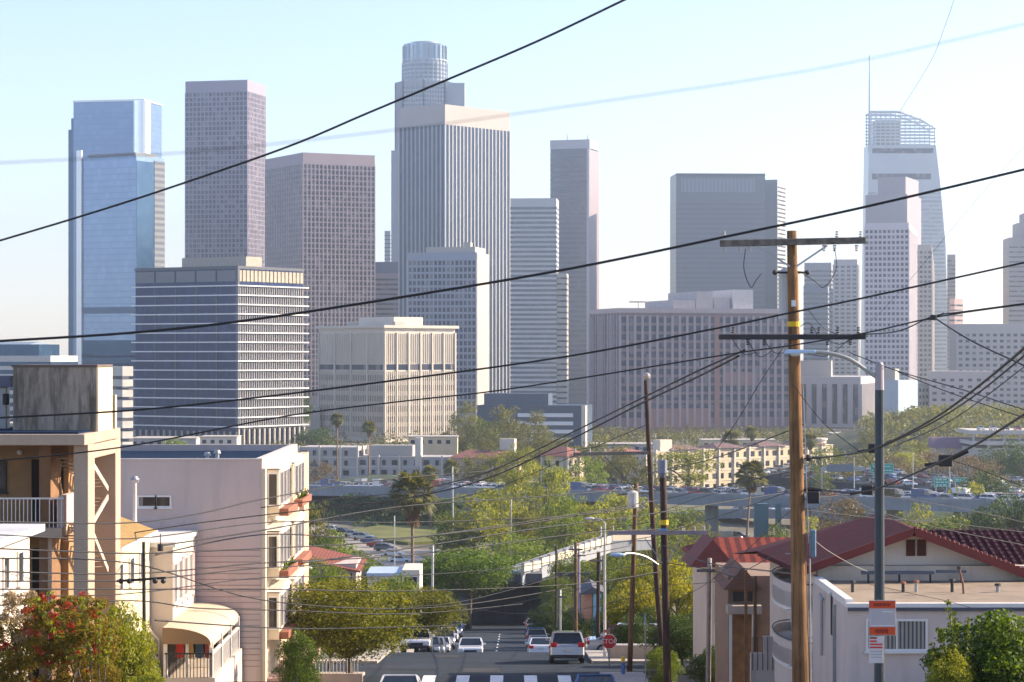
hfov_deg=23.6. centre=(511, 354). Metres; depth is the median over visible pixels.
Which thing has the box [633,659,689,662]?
sidewalk
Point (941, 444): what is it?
purple roof hall
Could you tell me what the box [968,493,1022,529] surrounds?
leafy tree
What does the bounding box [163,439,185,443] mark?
leafy tree
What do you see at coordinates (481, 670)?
road patch
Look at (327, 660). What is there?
sidewalk
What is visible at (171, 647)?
dark doorway
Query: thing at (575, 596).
wooden pole
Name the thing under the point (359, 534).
distant car
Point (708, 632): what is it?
wooden pole
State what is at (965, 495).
distant car
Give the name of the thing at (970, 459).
leafy tree
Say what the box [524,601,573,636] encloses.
leafy tree
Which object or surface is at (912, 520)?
overhead cable
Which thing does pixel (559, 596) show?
steel pole
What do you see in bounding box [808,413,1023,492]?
overhead cable
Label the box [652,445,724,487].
leafy tree
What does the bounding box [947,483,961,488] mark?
distant car
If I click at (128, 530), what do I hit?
brown roofed house
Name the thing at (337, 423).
fan palm
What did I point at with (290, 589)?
overhead cable
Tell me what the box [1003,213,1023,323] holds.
stepped edge tower
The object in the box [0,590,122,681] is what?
bougainvillea bush
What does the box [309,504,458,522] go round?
shrub cover
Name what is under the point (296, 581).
window
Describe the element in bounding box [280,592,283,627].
window
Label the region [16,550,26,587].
window
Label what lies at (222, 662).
pink white townhouse
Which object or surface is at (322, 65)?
sky
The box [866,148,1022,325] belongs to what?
overhead cable
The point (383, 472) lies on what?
window
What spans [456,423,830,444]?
distant grove
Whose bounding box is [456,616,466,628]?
parked car
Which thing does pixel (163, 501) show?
window
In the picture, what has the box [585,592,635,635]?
leafy tree
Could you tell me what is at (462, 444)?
leafy tree
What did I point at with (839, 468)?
overhead gantry
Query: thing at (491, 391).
overhead cable
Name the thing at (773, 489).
distant car
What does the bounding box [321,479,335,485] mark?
distant car
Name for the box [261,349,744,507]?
overhead cable
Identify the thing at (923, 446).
leafy tree
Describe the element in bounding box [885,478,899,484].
distant car
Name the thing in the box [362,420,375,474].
fan palm
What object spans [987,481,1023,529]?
leafy tree
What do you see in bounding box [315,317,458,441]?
beige office block
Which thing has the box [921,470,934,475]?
distant car
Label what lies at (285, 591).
window
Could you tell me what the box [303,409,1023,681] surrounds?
ground
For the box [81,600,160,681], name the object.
green shrub
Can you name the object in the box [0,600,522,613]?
overhead cable
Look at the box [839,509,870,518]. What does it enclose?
leafy tree
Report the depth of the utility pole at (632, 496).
121.89 m
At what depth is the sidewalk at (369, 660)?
135.17 m
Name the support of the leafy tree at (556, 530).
on the ground
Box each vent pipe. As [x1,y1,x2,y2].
[850,580,854,591]
[900,581,905,591]
[913,580,918,591]
[949,578,954,591]
[994,583,1000,591]
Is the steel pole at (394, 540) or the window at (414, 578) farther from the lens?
the steel pole at (394, 540)
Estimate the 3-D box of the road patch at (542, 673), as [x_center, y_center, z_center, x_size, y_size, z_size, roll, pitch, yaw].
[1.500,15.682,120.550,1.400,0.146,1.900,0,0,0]
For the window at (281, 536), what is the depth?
113.21 m
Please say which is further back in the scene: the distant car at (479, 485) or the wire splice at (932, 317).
the distant car at (479, 485)
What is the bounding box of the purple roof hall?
[927,437,985,472]
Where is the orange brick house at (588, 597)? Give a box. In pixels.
[580,579,602,649]
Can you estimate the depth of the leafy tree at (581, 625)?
189.50 m
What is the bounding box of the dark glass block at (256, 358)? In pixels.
[131,256,308,443]
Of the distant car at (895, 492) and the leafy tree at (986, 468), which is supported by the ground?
the leafy tree at (986, 468)
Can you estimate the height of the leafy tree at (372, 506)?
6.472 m
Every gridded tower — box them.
[408,242,488,426]
[864,223,916,379]
[917,245,934,382]
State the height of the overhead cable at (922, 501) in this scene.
1.969 m
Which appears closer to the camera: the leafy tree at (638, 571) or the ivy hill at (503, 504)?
the leafy tree at (638, 571)
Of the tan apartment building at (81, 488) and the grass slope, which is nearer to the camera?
the tan apartment building at (81, 488)
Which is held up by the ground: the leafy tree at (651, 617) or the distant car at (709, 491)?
the leafy tree at (651, 617)
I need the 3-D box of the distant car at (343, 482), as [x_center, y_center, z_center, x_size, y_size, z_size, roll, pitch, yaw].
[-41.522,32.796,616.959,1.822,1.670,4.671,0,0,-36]
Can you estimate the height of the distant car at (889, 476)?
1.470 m
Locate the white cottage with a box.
[0,524,44,679]
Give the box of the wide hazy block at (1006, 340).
[949,324,1023,408]
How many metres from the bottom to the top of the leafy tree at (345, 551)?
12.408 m
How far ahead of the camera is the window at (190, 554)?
108.02 m
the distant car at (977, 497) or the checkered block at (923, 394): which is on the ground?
the checkered block at (923, 394)
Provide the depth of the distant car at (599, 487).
544.20 m
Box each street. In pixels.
[314,663,376,673]
[363,626,598,681]
[592,663,694,673]
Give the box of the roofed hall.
[0,342,77,421]
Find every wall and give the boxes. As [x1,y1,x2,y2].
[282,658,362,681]
[610,644,680,658]
[744,570,774,681]
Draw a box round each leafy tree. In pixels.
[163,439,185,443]
[271,627,326,681]
[281,574,425,672]
[288,427,336,444]
[298,591,366,668]
[303,393,313,425]
[309,459,340,482]
[309,500,344,549]
[309,556,346,633]
[314,529,358,556]
[327,492,404,514]
[356,550,388,587]
[357,585,403,635]
[374,572,421,649]
[380,585,469,651]
[419,546,524,628]
[420,498,479,512]
[423,559,461,624]
[426,522,485,551]
[433,493,509,550]
[438,419,476,452]
[448,400,484,450]
[453,455,488,481]
[464,428,507,449]
[466,417,500,449]
[472,450,510,482]
[472,479,532,551]
[480,404,528,449]
[487,532,552,564]
[496,442,537,482]
[501,461,551,543]
[505,422,563,458]
[505,503,544,547]
[516,409,552,458]
[517,435,555,481]
[521,455,571,553]
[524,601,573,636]
[528,509,590,543]
[538,574,573,614]
[540,488,584,549]
[545,434,582,450]
[545,552,596,606]
[553,469,577,483]
[554,608,593,647]
[557,476,596,515]
[557,571,591,613]
[560,495,614,541]
[569,455,609,483]
[573,528,623,573]
[577,519,637,553]
[580,562,629,608]
[583,434,636,483]
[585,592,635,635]
[587,482,617,518]
[595,521,660,572]
[596,487,658,529]
[600,578,661,625]
[603,447,637,483]
[608,559,680,615]
[610,613,652,643]
[615,509,687,557]
[628,458,659,526]
[634,605,672,622]
[636,535,692,578]
[637,613,692,665]
[643,646,685,681]
[644,558,692,620]
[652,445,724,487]
[656,506,710,556]
[681,609,692,625]
[682,525,720,553]
[685,645,714,681]
[762,522,789,536]
[805,491,866,529]
[805,515,818,532]
[806,445,845,473]
[807,468,834,489]
[825,457,864,480]
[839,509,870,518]
[856,428,891,456]
[884,455,921,473]
[894,448,927,473]
[896,502,938,526]
[897,439,929,467]
[902,447,964,476]
[907,514,970,529]
[918,608,1023,681]
[926,450,994,483]
[946,481,984,529]
[959,470,1012,492]
[966,457,1010,484]
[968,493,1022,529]
[972,446,1023,475]
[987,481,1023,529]
[995,439,1023,477]
[1000,494,1023,529]
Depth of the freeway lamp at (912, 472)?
639.97 m
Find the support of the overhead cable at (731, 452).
attached to the utility pole at (646, 376)
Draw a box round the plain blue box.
[884,369,917,416]
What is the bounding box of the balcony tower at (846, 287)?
[833,259,859,375]
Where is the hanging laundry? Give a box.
[175,644,208,658]
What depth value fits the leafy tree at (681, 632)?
127.19 m
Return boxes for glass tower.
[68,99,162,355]
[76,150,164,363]
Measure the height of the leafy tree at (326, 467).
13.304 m
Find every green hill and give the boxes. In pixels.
[818,510,1001,529]
[822,414,1023,463]
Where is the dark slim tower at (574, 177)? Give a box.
[550,135,598,403]
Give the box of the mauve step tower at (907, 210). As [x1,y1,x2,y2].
[866,176,920,244]
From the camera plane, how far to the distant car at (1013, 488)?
623.60 m
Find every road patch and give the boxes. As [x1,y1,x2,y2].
[434,655,459,656]
[462,668,499,671]
[528,673,556,674]
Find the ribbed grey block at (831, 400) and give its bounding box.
[800,361,874,426]
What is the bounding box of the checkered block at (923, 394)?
[918,383,928,409]
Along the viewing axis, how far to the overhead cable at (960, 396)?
43.76 m
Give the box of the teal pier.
[754,503,780,536]
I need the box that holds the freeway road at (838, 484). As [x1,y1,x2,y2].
[760,468,1020,492]
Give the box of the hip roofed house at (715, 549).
[681,534,789,681]
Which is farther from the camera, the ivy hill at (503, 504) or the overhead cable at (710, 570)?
the ivy hill at (503, 504)
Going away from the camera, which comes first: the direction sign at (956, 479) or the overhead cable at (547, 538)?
the overhead cable at (547, 538)
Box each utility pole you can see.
[117,542,165,634]
[573,372,662,663]
[608,460,706,681]
[618,483,648,671]
[719,231,865,681]
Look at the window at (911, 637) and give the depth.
71.99 m
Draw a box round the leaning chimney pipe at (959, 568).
[957,566,964,593]
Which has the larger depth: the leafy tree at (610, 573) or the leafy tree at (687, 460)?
the leafy tree at (687, 460)
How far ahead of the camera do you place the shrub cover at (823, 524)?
555.73 m
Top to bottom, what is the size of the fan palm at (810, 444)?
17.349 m
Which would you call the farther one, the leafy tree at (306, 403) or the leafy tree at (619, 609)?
the leafy tree at (306, 403)
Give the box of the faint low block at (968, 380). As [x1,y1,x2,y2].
[928,371,992,410]
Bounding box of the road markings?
[422,675,571,681]
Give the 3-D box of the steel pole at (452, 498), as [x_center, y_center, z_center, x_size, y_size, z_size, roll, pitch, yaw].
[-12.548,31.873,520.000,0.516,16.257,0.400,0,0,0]
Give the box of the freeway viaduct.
[309,486,1023,536]
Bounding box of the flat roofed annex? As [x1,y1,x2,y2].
[812,565,1023,681]
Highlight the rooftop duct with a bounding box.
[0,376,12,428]
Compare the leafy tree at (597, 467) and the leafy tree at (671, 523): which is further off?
the leafy tree at (597, 467)
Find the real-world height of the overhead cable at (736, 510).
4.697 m
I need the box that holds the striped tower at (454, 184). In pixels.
[398,104,510,392]
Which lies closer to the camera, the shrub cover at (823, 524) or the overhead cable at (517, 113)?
the overhead cable at (517, 113)
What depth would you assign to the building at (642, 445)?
900.00 m
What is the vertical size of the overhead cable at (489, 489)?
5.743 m
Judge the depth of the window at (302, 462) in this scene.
123.97 m
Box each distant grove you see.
[133,427,966,475]
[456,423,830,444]
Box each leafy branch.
[33,590,117,681]
[929,599,970,677]
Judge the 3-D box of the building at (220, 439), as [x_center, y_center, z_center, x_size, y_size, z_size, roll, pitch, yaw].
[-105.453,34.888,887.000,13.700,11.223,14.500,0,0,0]
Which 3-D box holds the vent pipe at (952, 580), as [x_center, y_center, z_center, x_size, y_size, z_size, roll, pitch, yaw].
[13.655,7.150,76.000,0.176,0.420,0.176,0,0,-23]
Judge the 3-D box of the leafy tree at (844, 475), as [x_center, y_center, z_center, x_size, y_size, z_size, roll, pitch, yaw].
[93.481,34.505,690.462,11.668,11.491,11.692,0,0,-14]
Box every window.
[0,461,7,493]
[2,555,12,593]
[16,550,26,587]
[120,563,125,593]
[129,556,136,587]
[137,495,156,508]
[139,551,141,581]
[154,495,172,508]
[173,561,179,604]
[179,558,183,601]
[184,555,189,597]
[189,552,194,593]
[267,473,277,505]
[267,535,277,568]
[267,596,277,629]
[280,470,283,505]
[280,531,283,567]
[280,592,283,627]
[283,468,286,503]
[283,529,286,560]
[283,588,286,624]
[286,527,289,559]
[287,467,289,501]
[287,585,289,620]
[289,466,292,497]
[289,526,292,556]
[290,583,292,614]
[294,464,297,496]
[294,522,297,556]
[294,579,297,612]
[297,462,300,493]
[298,520,300,553]
[300,517,303,550]
[300,572,303,606]
[301,461,303,490]
[343,470,348,474]
[360,460,365,464]
[381,470,386,474]
[392,460,397,464]
[405,577,416,585]
[733,592,751,600]
[831,595,832,634]
[864,619,927,653]
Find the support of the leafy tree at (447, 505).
on the ground
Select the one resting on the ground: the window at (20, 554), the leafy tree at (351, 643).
the leafy tree at (351, 643)
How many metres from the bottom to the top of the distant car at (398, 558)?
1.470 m
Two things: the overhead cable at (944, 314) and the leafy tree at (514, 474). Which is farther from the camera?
the leafy tree at (514, 474)
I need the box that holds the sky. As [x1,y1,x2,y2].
[0,0,1023,360]
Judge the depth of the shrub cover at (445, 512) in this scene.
505.43 m
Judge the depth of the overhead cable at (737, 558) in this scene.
73.83 m
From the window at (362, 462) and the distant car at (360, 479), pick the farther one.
the window at (362, 462)
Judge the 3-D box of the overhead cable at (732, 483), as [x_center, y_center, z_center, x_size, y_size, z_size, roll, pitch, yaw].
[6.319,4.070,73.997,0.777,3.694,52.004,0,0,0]
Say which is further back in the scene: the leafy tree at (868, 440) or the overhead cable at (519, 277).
the leafy tree at (868, 440)
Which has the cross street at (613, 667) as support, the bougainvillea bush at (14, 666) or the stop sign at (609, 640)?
the stop sign at (609, 640)
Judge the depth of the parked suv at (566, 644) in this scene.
130.44 m
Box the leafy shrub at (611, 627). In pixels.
[607,621,679,651]
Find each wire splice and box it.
[157,534,162,550]
[850,481,885,494]
[857,440,889,452]
[923,313,943,319]
[924,450,968,466]
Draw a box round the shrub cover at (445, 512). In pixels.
[427,505,720,583]
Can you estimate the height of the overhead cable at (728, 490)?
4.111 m
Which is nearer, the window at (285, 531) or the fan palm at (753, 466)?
the window at (285, 531)
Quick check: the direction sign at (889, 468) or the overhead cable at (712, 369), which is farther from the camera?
the direction sign at (889, 468)
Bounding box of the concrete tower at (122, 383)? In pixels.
[112,366,133,443]
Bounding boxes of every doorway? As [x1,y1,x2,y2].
[31,459,63,521]
[32,548,38,680]
[168,644,185,673]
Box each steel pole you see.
[394,516,394,565]
[431,545,433,634]
[452,467,453,529]
[510,499,511,558]
[553,590,566,629]
[573,548,581,621]
[600,526,601,573]
[644,614,645,681]
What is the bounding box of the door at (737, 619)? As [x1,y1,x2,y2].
[732,614,751,681]
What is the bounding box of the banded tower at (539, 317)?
[510,198,568,403]
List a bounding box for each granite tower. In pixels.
[185,80,265,266]
[265,152,374,406]
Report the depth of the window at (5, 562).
72.24 m
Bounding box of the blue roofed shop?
[366,563,422,611]
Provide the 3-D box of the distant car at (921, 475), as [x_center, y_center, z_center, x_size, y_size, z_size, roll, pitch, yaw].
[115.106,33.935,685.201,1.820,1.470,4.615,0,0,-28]
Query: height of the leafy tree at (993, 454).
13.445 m
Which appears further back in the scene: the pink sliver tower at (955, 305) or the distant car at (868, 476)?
the pink sliver tower at (955, 305)
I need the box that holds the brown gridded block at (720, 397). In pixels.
[588,290,788,432]
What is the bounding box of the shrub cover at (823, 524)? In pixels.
[813,520,838,529]
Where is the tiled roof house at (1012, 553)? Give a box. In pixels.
[918,527,1023,564]
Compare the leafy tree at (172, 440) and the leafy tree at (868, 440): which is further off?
the leafy tree at (868, 440)
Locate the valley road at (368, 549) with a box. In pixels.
[309,526,426,565]
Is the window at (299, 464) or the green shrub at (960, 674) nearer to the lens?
the green shrub at (960, 674)
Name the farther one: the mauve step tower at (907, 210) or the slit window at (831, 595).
the mauve step tower at (907, 210)
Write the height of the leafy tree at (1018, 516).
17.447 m
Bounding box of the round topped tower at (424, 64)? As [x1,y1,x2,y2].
[391,41,464,261]
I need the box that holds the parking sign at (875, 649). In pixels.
[869,636,882,662]
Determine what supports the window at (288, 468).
in the balcony building at (177, 480)
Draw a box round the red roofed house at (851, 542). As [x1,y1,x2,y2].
[733,514,1023,681]
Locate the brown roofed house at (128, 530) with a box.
[120,516,157,670]
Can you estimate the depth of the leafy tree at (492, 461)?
689.75 m
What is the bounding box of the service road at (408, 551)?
[380,542,572,553]
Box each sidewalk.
[316,659,338,662]
[320,672,364,675]
[337,627,438,662]
[549,627,626,662]
[600,672,648,681]
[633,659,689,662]
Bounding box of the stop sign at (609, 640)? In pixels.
[602,628,616,665]
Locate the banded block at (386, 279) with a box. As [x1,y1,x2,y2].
[375,262,397,316]
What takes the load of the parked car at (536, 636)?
on the street at (512, 659)
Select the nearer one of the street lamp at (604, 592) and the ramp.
the street lamp at (604, 592)
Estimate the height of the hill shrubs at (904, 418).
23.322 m
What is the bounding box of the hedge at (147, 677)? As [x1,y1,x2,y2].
[123,665,165,681]
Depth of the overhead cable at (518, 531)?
82.41 m
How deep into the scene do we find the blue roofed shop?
262.50 m
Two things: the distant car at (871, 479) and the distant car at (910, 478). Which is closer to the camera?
the distant car at (871, 479)
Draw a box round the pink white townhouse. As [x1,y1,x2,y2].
[146,530,241,681]
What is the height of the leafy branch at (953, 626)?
1.919 m
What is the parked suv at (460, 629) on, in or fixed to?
on the street at (512, 659)
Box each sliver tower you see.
[384,231,390,261]
[949,299,962,330]
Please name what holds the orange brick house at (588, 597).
on the ground
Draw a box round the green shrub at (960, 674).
[924,646,976,681]
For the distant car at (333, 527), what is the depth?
549.95 m
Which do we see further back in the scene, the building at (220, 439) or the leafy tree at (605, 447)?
the building at (220, 439)
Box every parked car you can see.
[380,674,420,681]
[400,629,434,651]
[419,637,442,651]
[435,636,452,651]
[439,637,447,651]
[441,627,460,642]
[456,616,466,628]
[456,637,485,651]
[525,627,543,635]
[525,635,547,640]
[526,637,549,651]
[575,674,615,681]
[586,629,606,649]
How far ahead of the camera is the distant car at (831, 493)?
498.12 m
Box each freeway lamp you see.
[846,455,854,488]
[902,451,913,488]
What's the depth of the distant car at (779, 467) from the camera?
738.01 m
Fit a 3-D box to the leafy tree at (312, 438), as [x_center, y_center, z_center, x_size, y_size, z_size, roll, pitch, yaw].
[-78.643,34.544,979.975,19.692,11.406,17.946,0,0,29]
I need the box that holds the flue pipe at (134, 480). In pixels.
[130,476,139,521]
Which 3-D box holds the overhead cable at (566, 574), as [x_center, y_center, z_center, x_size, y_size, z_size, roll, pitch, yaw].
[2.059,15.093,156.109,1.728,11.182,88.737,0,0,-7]
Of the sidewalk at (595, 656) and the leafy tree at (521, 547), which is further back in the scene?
the leafy tree at (521, 547)
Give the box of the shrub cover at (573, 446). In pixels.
[467,445,590,465]
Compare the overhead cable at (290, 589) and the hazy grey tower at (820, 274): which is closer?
the overhead cable at (290, 589)
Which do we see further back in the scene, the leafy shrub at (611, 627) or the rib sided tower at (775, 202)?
the rib sided tower at (775, 202)
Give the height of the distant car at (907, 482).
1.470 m
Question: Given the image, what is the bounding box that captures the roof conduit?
[861,570,965,582]
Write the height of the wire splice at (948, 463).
0.295 m
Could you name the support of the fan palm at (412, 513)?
on the ground
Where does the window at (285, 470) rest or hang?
in the balcony building at (177, 480)
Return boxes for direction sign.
[870,463,893,473]
[934,477,948,491]
[953,477,966,487]
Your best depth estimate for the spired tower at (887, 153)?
2450.00 m
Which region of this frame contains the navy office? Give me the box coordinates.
[477,393,591,447]
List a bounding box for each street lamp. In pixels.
[584,517,605,658]
[784,349,884,681]
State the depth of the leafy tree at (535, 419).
859.04 m
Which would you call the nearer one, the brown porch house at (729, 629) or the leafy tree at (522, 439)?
the brown porch house at (729, 629)
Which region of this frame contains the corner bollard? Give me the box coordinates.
[621,656,624,673]
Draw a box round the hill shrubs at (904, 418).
[854,401,1023,465]
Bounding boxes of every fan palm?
[329,412,343,478]
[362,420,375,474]
[385,469,439,562]
[420,464,437,526]
[442,459,459,479]
[719,429,740,444]
[732,459,770,536]
[744,425,759,446]
[803,432,817,466]
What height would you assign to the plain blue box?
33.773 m
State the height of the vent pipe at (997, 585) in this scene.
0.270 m
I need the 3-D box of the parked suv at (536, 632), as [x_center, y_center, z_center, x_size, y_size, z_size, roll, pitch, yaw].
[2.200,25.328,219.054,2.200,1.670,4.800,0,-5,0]
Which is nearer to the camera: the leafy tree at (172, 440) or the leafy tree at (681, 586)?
the leafy tree at (681, 586)
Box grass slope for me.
[351,525,459,544]
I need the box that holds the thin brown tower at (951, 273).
[947,254,955,370]
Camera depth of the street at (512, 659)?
132.07 m
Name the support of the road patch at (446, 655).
on the street at (512, 659)
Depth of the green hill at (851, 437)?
963.73 m
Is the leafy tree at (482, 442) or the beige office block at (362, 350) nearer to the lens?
the leafy tree at (482, 442)
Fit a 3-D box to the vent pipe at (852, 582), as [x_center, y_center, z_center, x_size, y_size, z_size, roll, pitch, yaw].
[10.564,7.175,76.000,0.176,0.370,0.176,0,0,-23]
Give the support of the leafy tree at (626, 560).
on the ground
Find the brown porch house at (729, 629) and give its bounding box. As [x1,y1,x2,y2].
[714,557,769,681]
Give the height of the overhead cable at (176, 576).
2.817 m
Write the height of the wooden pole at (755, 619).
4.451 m
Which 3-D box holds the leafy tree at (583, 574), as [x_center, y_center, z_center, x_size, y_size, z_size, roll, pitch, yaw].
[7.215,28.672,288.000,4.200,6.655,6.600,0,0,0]
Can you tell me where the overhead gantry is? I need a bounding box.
[821,464,864,488]
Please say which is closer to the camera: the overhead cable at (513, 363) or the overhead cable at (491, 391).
the overhead cable at (513, 363)
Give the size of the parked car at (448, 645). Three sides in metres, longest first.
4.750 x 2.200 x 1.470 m
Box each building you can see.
[0,364,119,681]
[82,340,135,435]
[120,444,322,681]
[133,436,199,443]
[199,435,241,443]
[310,407,320,433]
[408,435,458,454]
[590,442,652,459]
[699,438,775,448]
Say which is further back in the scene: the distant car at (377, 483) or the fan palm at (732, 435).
the fan palm at (732, 435)
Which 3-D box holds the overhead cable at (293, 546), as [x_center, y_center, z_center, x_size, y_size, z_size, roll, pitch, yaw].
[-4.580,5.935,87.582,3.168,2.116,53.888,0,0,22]
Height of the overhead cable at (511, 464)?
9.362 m
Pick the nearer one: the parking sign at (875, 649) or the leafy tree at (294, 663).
the parking sign at (875, 649)
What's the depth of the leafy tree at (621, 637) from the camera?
135.68 m
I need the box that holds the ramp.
[670,507,884,521]
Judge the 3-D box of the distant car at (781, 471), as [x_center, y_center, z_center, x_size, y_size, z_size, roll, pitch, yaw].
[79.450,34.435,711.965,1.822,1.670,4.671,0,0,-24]
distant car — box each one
[309,482,320,485]
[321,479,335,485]
[322,525,338,530]
[334,527,347,533]
[339,481,350,485]
[342,530,358,536]
[351,532,372,539]
[353,478,366,480]
[360,536,382,541]
[366,540,388,546]
[372,479,386,485]
[373,543,396,550]
[381,549,404,555]
[387,555,410,561]
[431,479,445,486]
[439,482,453,486]
[453,483,465,486]
[474,484,485,487]
[488,484,499,487]
[570,482,589,489]
[591,485,607,490]
[613,487,625,490]
[667,487,677,492]
[672,488,687,492]
[687,488,702,492]
[699,488,713,493]
[713,489,725,493]
[718,530,741,536]
[726,490,740,493]
[736,531,749,536]
[741,489,757,494]
[751,486,768,494]
[764,486,785,494]
[765,467,776,471]
[773,465,785,470]
[779,470,789,476]
[783,463,789,468]
[822,491,839,495]
[829,474,843,480]
[845,476,860,481]
[859,488,874,496]
[865,474,874,479]
[869,477,884,482]
[884,474,896,478]
[884,488,904,496]
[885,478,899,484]
[894,468,906,474]
[901,493,917,497]
[902,480,917,485]
[903,474,917,480]
[911,488,933,497]
[916,473,927,478]
[916,479,931,484]
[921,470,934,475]
[922,476,933,481]
[924,493,940,497]
[936,494,955,498]
[945,487,969,493]
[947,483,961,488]
[956,493,975,498]
[972,495,992,499]
[979,494,998,499]
[1009,476,1022,482]
[1009,487,1023,491]
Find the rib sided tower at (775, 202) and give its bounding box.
[765,180,785,308]
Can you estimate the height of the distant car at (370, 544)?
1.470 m
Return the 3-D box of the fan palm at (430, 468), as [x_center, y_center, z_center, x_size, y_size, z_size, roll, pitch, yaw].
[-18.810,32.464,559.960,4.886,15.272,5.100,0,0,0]
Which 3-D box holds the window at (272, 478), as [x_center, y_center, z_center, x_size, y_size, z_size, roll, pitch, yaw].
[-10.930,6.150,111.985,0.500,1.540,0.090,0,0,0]
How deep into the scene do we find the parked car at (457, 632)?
233.39 m
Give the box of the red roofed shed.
[309,545,366,652]
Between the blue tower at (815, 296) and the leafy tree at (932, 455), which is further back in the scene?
the blue tower at (815, 296)
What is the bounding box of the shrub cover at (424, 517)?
[351,509,472,527]
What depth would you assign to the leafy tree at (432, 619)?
148.90 m
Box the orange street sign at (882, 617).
[869,600,895,634]
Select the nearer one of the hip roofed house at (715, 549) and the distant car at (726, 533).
the hip roofed house at (715, 549)
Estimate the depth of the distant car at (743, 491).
512.70 m
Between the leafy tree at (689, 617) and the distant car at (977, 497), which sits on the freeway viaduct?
the distant car at (977, 497)
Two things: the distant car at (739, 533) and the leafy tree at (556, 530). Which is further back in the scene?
the distant car at (739, 533)
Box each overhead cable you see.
[0,0,625,240]
[0,168,1023,341]
[0,262,1023,418]
[0,304,1023,460]
[0,470,488,523]
[0,500,658,553]
[0,506,645,539]
[0,528,660,574]
[0,545,632,596]
[0,557,571,608]
[0,563,375,581]
[0,571,660,591]
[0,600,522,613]
[1,24,1023,162]
[135,355,739,532]
[155,506,634,555]
[155,619,456,628]
[163,488,646,545]
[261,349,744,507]
[281,571,574,606]
[302,492,788,563]
[310,425,645,522]
[353,444,644,521]
[434,522,648,562]
[458,535,659,588]
[458,563,660,607]
[466,573,652,613]
[468,588,660,613]
[647,424,803,473]
[651,481,804,515]
[663,471,789,499]
[663,545,790,573]
[668,497,804,603]
[668,543,790,584]
[668,563,753,582]
[669,485,804,531]
[710,347,783,456]
[792,383,874,472]
[804,347,1023,458]
[804,473,1022,544]
[804,494,1021,521]
[805,510,1021,531]
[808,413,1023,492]
[849,352,1023,409]
[865,303,1023,334]
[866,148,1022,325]
[870,584,1023,628]
[880,355,1023,447]
[898,1,953,113]
[898,367,1023,444]
[898,372,1023,417]
[934,318,1023,365]
[953,461,1023,486]
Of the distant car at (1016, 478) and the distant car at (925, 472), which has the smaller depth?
the distant car at (1016, 478)
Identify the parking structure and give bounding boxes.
[957,428,1023,476]
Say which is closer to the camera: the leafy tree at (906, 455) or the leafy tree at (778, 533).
the leafy tree at (778, 533)
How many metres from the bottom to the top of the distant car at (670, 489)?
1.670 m
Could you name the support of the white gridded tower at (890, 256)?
on the ground
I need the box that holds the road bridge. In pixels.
[361,534,651,623]
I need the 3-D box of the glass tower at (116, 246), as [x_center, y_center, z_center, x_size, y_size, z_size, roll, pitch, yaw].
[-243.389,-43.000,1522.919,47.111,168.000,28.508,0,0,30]
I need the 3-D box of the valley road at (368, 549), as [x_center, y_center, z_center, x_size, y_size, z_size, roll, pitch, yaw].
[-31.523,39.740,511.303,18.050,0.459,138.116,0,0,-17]
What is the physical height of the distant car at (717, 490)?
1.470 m
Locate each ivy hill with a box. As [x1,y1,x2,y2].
[309,475,488,513]
[490,482,596,509]
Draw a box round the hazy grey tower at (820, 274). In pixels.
[804,263,832,374]
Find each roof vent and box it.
[204,452,210,457]
[214,450,220,457]
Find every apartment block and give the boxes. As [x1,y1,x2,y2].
[298,444,367,480]
[356,437,452,478]
[448,438,523,482]
[540,446,584,482]
[596,448,647,484]
[651,438,833,488]
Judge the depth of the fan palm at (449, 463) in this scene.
639.16 m
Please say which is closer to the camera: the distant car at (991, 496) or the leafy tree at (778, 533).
the leafy tree at (778, 533)
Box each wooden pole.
[555,545,556,627]
[569,542,579,629]
[590,553,602,637]
[697,558,714,681]
[753,576,756,651]
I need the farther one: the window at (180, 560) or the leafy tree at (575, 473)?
the leafy tree at (575, 473)
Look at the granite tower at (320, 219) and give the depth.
1814.52 m
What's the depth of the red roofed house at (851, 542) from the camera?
81.52 m
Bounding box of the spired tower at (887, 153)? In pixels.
[860,55,946,375]
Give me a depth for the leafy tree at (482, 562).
285.13 m
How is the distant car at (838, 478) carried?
on the freeway road at (838, 484)
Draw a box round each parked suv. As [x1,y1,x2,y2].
[436,629,456,648]
[444,621,463,637]
[524,629,548,646]
[546,630,585,662]
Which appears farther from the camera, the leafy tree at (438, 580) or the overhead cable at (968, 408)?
the leafy tree at (438, 580)
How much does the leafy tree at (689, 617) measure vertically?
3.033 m
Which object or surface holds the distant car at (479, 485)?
on the freeway viaduct
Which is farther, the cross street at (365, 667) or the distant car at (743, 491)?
the distant car at (743, 491)
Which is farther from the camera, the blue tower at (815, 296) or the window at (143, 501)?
the blue tower at (815, 296)
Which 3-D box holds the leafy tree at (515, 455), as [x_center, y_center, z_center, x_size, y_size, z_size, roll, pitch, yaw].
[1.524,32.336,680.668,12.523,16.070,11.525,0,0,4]
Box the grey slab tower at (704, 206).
[670,173,764,308]

